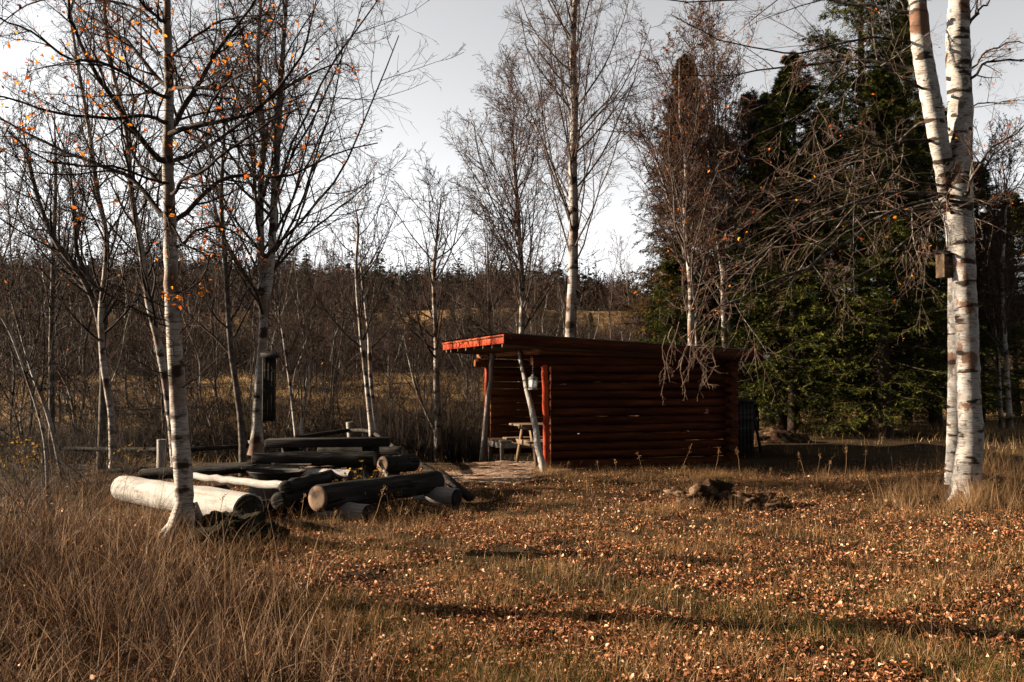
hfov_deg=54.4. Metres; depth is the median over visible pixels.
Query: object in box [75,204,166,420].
bare tree
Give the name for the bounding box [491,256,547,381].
bare tree
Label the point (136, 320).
bare tree
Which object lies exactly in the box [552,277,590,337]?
bare tree
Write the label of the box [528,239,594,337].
bare tree
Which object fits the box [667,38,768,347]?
birch tree
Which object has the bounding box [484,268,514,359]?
bare tree
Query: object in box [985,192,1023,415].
spruce tree
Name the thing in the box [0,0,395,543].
birch tree
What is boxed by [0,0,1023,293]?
sky
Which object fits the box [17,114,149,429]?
bare tree
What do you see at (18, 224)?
bare tree
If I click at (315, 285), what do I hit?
bare tree
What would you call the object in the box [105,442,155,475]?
shrub
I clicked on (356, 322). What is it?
spruce tree
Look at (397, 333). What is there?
bare tree
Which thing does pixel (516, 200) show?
birch tree
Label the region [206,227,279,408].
bare tree
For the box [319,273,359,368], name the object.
bare tree
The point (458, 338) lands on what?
bare tree
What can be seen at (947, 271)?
nest box
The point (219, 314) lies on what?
bare tree
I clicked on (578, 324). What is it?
bare tree
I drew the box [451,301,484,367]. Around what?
spruce tree
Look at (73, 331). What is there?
bare tree
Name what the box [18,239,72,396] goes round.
bare tree
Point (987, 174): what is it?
spruce tree
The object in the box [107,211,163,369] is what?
bare tree
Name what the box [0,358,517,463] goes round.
undergrowth
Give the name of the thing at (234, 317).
bare tree
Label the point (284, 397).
bare tree
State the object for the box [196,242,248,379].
bare tree
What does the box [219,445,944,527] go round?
dry weeds
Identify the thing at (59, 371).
bare tree
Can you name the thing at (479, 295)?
bare tree
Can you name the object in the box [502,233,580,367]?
bare tree
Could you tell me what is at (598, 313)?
bare tree
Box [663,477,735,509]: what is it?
rotten stump
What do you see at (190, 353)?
bare tree
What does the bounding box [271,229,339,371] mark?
bare tree
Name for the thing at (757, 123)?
pine tree
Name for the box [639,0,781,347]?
birch tree
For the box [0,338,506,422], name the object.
bushes
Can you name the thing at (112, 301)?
bare tree
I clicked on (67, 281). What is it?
bare tree
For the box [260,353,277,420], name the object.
nest box
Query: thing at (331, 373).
bare tree
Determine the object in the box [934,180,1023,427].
birch tree
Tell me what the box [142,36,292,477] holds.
bare tree
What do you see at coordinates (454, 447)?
reeds
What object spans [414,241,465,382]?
bare tree
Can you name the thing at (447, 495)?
support log
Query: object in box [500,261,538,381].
bare tree
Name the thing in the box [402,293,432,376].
bare tree
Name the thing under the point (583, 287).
woods
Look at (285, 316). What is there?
bare tree
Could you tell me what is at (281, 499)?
stacked log
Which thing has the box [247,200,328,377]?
bare tree
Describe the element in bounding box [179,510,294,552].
mossy root hump
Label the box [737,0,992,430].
spruce tree
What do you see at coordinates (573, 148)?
birch tree
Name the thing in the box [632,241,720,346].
spruce tree
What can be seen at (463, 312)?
bare tree
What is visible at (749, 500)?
rotten stump
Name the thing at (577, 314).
bare tree
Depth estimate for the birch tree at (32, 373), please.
14.95 m
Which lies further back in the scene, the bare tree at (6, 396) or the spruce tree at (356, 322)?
the spruce tree at (356, 322)
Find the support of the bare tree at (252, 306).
on the ground at (856, 448)
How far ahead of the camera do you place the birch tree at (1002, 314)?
24.07 m
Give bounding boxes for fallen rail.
[394,445,436,470]
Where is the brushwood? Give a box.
[748,362,1023,427]
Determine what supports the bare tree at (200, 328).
on the ground at (856, 448)
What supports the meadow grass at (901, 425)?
on the ground at (856, 448)
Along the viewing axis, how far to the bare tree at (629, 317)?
36.07 m
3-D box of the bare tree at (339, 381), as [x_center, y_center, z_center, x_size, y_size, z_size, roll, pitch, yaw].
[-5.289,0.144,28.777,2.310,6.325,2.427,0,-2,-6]
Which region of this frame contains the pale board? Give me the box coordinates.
[305,466,345,468]
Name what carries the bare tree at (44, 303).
on the ground at (856, 448)
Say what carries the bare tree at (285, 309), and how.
on the ground at (856, 448)
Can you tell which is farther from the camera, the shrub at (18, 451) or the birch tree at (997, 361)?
the birch tree at (997, 361)
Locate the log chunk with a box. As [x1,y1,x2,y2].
[377,454,419,472]
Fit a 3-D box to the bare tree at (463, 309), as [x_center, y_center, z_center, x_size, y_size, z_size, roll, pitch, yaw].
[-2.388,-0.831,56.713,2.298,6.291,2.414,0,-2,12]
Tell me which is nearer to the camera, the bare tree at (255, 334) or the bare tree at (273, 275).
the bare tree at (255, 334)
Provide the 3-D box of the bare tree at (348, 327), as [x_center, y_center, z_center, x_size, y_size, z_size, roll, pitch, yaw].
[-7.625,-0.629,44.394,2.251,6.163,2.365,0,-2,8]
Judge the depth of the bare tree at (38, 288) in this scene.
44.76 m
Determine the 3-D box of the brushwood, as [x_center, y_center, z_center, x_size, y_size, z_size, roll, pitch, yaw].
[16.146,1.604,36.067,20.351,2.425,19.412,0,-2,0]
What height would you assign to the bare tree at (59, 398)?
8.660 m
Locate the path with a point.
(505, 469)
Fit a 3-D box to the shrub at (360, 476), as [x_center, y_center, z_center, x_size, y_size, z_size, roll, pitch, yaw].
[-1.788,1.694,11.758,0.982,0.590,0.738,0,-2,0]
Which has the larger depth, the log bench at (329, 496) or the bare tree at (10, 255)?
the bare tree at (10, 255)
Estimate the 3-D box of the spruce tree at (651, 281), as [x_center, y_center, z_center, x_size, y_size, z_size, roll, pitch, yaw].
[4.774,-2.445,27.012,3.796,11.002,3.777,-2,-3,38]
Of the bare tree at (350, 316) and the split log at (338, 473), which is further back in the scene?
the bare tree at (350, 316)
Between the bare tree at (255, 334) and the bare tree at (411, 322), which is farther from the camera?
the bare tree at (411, 322)
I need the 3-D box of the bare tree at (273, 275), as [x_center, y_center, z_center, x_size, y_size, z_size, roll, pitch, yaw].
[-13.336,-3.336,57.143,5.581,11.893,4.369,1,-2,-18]
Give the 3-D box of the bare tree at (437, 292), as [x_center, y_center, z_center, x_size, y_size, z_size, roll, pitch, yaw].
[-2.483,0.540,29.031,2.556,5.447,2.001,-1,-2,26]
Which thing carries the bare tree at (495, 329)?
on the ground at (856, 448)
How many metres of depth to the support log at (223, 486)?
12.63 m
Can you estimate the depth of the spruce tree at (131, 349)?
68.74 m
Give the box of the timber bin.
[737,398,761,452]
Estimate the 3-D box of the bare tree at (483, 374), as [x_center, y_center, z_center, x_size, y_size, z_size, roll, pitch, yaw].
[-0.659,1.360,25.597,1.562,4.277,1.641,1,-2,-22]
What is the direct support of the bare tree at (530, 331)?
on the ground at (856, 448)
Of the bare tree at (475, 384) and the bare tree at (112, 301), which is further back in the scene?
the bare tree at (112, 301)
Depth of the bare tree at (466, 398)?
23.23 m
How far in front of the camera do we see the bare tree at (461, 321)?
53.19 m
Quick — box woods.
[0,252,1023,336]
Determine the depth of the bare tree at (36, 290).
37.18 m
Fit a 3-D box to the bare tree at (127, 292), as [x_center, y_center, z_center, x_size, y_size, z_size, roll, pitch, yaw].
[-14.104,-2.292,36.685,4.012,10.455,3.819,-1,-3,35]
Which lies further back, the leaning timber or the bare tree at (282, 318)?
the bare tree at (282, 318)
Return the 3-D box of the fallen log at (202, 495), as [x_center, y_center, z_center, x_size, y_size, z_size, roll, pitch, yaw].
[-3.819,1.804,11.438,0.361,0.362,3.104,2,-3,-45]
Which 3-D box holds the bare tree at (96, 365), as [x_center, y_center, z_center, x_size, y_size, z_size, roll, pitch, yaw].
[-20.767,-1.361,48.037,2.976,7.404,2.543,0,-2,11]
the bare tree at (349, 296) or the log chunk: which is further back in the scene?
the bare tree at (349, 296)
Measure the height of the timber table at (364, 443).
0.813 m
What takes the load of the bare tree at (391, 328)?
on the ground at (856, 448)
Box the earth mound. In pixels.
[754,426,811,444]
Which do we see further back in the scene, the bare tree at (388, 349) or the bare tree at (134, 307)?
the bare tree at (134, 307)
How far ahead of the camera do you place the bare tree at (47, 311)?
55.52 m
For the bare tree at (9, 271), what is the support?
on the ground at (856, 448)
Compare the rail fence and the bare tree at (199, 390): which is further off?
the bare tree at (199, 390)
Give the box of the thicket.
[0,291,713,373]
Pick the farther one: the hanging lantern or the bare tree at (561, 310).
the bare tree at (561, 310)
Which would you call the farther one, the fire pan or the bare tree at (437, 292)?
the bare tree at (437, 292)
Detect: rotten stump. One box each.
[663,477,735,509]
[722,491,814,511]
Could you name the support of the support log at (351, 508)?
on the ground at (856, 448)
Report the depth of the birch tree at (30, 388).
13.49 m
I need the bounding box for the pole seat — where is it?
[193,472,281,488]
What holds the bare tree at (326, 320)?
on the ground at (856, 448)
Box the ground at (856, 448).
[0,268,1023,681]
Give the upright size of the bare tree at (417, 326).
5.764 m
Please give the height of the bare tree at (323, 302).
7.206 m
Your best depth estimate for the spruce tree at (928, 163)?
26.59 m
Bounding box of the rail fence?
[41,422,393,473]
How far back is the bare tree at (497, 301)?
43.80 m
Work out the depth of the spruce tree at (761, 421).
27.80 m
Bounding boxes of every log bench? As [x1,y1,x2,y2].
[251,451,376,467]
[308,471,444,511]
[317,446,405,456]
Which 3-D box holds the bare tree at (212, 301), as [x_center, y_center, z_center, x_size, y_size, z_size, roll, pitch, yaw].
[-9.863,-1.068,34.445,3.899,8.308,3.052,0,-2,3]
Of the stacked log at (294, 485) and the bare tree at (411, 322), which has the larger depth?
the bare tree at (411, 322)
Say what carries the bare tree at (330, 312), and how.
on the ground at (856, 448)
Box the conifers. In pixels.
[0,234,1023,329]
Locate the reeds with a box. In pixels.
[344,378,506,462]
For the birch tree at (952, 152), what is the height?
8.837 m
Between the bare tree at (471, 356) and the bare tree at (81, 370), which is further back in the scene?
the bare tree at (471, 356)
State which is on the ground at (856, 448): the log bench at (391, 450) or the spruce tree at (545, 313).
the spruce tree at (545, 313)
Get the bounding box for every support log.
[211,484,229,489]
[262,499,307,515]
[314,502,374,520]
[412,487,461,505]
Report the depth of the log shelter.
17.81 m
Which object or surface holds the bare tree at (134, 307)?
on the ground at (856, 448)
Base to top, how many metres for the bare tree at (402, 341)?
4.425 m
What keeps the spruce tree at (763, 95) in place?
on the ground at (856, 448)
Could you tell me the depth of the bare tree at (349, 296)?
61.75 m
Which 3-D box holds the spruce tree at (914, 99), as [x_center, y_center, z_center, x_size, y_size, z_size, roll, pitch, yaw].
[11.908,-3.889,29.966,5.006,13.190,4.795,0,-2,-7]
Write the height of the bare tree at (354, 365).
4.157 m
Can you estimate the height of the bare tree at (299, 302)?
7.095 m
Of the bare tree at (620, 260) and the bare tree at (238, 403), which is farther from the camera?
the bare tree at (620, 260)
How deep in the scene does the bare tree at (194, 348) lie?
26.60 m
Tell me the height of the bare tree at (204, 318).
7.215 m
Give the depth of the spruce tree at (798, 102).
24.19 m
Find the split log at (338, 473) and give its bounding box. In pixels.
[301,468,353,478]
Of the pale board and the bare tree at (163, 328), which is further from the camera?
the bare tree at (163, 328)
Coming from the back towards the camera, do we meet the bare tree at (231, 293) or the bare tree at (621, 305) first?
the bare tree at (621, 305)
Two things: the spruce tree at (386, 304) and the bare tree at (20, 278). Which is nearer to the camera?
the bare tree at (20, 278)
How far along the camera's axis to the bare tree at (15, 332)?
27.18 m
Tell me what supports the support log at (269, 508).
on the ground at (856, 448)
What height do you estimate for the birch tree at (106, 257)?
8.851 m
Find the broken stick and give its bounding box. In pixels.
[378,460,387,476]
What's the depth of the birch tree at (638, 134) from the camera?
24.59 m
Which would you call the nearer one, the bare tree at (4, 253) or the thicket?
the bare tree at (4, 253)
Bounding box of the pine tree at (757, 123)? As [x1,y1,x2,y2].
[685,87,816,430]
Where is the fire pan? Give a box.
[241,464,311,499]
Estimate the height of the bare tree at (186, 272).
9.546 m
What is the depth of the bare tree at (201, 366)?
23.04 m
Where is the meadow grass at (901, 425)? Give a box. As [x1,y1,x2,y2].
[0,367,1023,462]
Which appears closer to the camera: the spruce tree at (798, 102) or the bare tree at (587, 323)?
the spruce tree at (798, 102)
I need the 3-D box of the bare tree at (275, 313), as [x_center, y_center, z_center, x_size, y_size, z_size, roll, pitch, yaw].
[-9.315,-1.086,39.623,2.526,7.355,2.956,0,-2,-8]
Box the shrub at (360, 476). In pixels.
[329,460,400,505]
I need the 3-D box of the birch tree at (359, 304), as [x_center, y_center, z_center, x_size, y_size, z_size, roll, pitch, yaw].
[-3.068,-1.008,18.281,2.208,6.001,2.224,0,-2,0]
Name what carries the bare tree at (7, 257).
on the ground at (856, 448)
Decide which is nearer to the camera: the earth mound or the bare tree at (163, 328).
the earth mound
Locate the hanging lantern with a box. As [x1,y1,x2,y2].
[528,372,537,389]
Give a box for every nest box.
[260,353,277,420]
[933,250,955,278]
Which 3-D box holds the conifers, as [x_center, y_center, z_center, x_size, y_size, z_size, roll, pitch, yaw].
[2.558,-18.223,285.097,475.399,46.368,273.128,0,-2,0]
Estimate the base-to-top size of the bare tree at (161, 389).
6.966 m
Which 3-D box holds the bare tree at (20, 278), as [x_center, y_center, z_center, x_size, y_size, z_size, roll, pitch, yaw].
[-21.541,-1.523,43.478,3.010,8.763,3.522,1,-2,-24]
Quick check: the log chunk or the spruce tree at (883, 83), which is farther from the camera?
the spruce tree at (883, 83)
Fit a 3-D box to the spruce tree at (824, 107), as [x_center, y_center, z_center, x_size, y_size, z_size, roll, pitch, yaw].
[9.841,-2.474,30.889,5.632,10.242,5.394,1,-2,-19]
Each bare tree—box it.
[0,46,163,469]
[0,109,62,406]
[0,137,112,443]
[0,143,63,408]
[0,160,127,394]
[0,179,92,459]
[0,190,18,371]
[0,194,110,440]
[0,199,36,341]
[0,204,90,429]
[0,209,45,393]
[0,212,42,383]
[0,226,62,461]
[0,231,25,411]
[0,249,27,367]
[0,289,46,398]
[2,178,97,397]
[5,170,94,413]
[8,180,128,425]
[9,205,84,392]
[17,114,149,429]
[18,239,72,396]
[21,238,71,372]
[34,237,81,373]
[36,280,128,444]
[40,213,123,416]
[60,207,163,453]
[61,144,178,406]
[64,243,111,366]
[71,237,113,353]
[74,191,226,444]
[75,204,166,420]
[82,183,220,454]
[86,242,141,374]
[94,232,163,384]
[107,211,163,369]
[110,229,162,378]
[111,202,222,420]
[111,227,204,418]
[115,238,225,459]
[115,280,205,433]
[133,262,241,439]
[136,200,222,346]
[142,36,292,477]
[147,244,212,401]
[153,239,228,433]
[156,239,225,397]
[158,271,247,462]
[160,195,273,416]
[177,229,233,391]
[181,165,273,378]
[182,243,231,352]
[182,254,224,356]
[191,167,289,395]
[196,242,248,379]
[202,243,258,374]
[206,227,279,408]
[211,219,290,374]
[216,239,313,422]
[222,246,307,460]
[231,184,331,376]
[246,265,305,378]
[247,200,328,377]
[249,222,308,370]
[265,298,324,437]
[271,227,357,407]
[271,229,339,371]
[272,263,300,365]
[273,231,329,424]
[275,251,311,376]
[278,226,332,387]
[279,239,361,423]
[288,305,362,450]
[289,220,334,376]
[293,230,353,392]
[295,236,367,429]
[295,265,344,367]
[298,221,391,417]
[304,268,339,359]
[313,271,346,362]
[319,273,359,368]
[322,258,363,389]
[333,241,370,369]
[335,311,380,403]
[336,265,375,362]
[344,249,395,396]
[345,294,433,426]
[351,269,390,369]
[357,318,415,416]
[373,279,411,374]
[373,304,405,397]
[381,291,418,391]
[386,264,418,377]
[391,293,409,366]
[396,325,453,460]
[399,263,439,379]
[399,289,432,363]
[400,267,477,410]
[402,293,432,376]
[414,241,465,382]
[428,187,545,424]
[431,251,487,388]
[432,268,516,431]
[438,327,484,445]
[439,295,479,390]
[440,292,484,407]
[441,276,476,371]
[442,279,466,359]
[444,321,484,437]
[448,243,507,368]
[451,273,479,376]
[451,276,478,359]
[457,287,485,427]
[469,251,528,381]
[470,313,512,457]
[473,254,515,365]
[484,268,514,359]
[485,305,536,431]
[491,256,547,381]
[494,260,541,332]
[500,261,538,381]
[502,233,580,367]
[512,305,542,388]
[513,254,547,333]
[525,252,559,334]
[525,273,557,335]
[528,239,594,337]
[545,264,582,335]
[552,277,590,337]
[552,290,566,336]
[555,291,587,337]
[565,301,606,339]
[577,229,647,339]
[577,307,597,338]
[587,301,608,339]
[588,236,649,341]
[600,262,641,340]
[614,281,644,340]
[620,288,655,338]
[620,324,630,340]
[628,281,667,341]
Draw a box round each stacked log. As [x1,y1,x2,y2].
[271,479,346,509]
[278,470,341,493]
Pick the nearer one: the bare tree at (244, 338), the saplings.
the saplings
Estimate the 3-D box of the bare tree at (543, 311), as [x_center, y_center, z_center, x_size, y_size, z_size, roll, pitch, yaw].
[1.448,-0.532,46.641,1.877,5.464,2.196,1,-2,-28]
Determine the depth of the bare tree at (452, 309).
58.27 m
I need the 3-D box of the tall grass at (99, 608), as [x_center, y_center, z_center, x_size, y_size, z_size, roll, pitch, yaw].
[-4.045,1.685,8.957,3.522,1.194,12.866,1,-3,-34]
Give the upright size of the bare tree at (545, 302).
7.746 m
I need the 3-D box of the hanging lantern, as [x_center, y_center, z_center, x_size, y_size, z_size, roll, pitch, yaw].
[0.353,0.560,16.841,0.126,0.529,0.126,2,-3,-38]
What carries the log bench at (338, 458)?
on the split log at (338, 473)
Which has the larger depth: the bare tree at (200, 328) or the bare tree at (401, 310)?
the bare tree at (401, 310)
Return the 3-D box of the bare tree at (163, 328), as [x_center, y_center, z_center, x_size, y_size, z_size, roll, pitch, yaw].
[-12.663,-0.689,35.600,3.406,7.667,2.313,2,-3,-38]
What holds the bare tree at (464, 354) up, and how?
on the ground at (856, 448)
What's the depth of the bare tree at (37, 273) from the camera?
41.23 m
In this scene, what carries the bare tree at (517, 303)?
on the ground at (856, 448)
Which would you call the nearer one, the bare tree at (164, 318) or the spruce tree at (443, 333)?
the bare tree at (164, 318)
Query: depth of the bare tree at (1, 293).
33.32 m
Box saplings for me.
[0,372,214,540]
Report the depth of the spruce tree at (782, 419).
24.92 m
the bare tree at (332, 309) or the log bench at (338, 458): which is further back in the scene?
the bare tree at (332, 309)
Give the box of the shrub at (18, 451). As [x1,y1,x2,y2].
[0,434,70,483]
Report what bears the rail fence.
on the ground at (856, 448)
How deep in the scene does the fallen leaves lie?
7.11 m
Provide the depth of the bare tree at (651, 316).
26.62 m
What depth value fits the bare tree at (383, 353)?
38.39 m
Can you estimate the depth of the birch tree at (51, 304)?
18.99 m
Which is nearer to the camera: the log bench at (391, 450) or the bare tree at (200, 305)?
the log bench at (391, 450)
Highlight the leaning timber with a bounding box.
[437,469,473,500]
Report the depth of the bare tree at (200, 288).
56.96 m
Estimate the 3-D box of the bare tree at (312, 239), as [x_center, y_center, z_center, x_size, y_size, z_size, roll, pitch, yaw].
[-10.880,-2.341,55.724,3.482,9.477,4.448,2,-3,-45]
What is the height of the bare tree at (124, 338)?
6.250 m
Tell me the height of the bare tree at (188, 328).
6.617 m
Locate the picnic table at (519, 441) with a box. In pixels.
[503,423,603,465]
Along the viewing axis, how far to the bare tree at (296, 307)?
31.46 m
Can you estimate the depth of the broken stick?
12.64 m
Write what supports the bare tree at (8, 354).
on the ground at (856, 448)
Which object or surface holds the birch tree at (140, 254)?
on the ground at (856, 448)
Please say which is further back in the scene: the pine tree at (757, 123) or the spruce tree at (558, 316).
the spruce tree at (558, 316)
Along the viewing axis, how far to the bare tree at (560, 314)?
53.93 m
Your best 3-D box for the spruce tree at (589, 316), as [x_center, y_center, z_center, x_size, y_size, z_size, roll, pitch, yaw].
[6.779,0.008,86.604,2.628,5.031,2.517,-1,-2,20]
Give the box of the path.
[423,460,571,484]
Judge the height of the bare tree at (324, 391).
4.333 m
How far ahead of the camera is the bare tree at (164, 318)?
30.31 m
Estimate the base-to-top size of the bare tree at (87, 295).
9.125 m
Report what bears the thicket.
on the ground at (856, 448)
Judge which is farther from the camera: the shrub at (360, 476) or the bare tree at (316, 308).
the bare tree at (316, 308)
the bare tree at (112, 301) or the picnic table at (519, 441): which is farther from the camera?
the bare tree at (112, 301)
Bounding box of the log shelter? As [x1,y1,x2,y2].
[442,332,769,470]
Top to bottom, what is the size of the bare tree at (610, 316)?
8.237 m
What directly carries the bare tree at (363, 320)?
on the ground at (856, 448)
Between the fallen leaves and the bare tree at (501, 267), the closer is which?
the fallen leaves
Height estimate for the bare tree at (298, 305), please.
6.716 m
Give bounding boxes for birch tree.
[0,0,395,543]
[0,57,126,462]
[0,251,83,481]
[0,267,61,494]
[14,0,163,473]
[41,0,189,481]
[131,0,465,454]
[232,229,358,448]
[272,207,421,433]
[284,132,405,436]
[353,141,491,461]
[379,43,611,381]
[473,0,683,336]
[603,87,743,439]
[627,0,833,345]
[631,0,1023,502]
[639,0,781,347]
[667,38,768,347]
[932,112,1023,427]
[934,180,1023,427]
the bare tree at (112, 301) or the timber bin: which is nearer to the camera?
the timber bin
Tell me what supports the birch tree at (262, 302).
on the ground at (856, 448)
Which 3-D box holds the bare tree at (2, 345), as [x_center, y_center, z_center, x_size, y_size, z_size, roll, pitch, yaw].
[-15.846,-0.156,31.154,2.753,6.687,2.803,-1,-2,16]
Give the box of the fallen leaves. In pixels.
[0,457,1023,681]
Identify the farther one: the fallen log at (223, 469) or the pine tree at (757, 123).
the pine tree at (757, 123)
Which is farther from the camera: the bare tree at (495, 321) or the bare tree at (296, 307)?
the bare tree at (296, 307)
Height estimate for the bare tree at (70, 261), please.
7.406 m
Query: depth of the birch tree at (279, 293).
17.94 m
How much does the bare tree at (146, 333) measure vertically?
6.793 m
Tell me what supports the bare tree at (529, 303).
on the ground at (856, 448)
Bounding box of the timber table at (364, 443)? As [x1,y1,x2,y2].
[265,437,390,478]
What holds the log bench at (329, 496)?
on the support log at (447, 495)
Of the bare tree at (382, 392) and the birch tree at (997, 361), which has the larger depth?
the bare tree at (382, 392)
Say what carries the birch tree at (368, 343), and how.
on the ground at (856, 448)
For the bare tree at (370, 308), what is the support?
on the ground at (856, 448)
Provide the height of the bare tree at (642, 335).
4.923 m
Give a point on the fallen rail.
(425, 466)
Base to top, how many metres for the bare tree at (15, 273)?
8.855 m
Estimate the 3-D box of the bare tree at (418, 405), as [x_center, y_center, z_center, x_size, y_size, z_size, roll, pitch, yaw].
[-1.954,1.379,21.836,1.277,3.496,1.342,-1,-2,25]
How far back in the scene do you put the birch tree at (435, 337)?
19.94 m
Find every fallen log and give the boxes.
[110,476,263,515]
[138,461,259,479]
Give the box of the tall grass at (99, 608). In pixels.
[0,440,502,681]
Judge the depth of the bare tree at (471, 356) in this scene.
31.71 m
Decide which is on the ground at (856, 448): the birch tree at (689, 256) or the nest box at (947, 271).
the birch tree at (689, 256)
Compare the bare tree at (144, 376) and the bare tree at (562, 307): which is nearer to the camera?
the bare tree at (144, 376)
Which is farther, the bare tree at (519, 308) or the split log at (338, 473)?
the bare tree at (519, 308)
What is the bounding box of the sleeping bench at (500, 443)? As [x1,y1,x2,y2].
[487,438,645,461]
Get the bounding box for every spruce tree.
[113,314,137,368]
[339,294,362,367]
[380,299,398,369]
[432,318,456,368]
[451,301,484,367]
[529,296,552,367]
[550,296,565,335]
[583,313,594,336]
[617,52,756,348]
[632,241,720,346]
[643,134,807,422]
[699,50,910,436]
[707,92,831,423]
[716,133,865,431]
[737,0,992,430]
[766,68,1019,437]
[776,101,900,418]
[841,102,1023,428]
[851,2,995,422]
[899,161,1023,420]
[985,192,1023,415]
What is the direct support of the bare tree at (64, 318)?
on the ground at (856, 448)
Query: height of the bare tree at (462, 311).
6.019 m
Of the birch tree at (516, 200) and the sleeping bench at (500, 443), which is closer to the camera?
the sleeping bench at (500, 443)
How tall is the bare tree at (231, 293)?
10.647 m
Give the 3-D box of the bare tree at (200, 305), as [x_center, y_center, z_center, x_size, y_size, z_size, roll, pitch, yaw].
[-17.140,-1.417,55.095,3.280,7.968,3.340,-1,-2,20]
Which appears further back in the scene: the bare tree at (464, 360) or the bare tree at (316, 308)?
the bare tree at (316, 308)
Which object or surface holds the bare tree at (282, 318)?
on the ground at (856, 448)

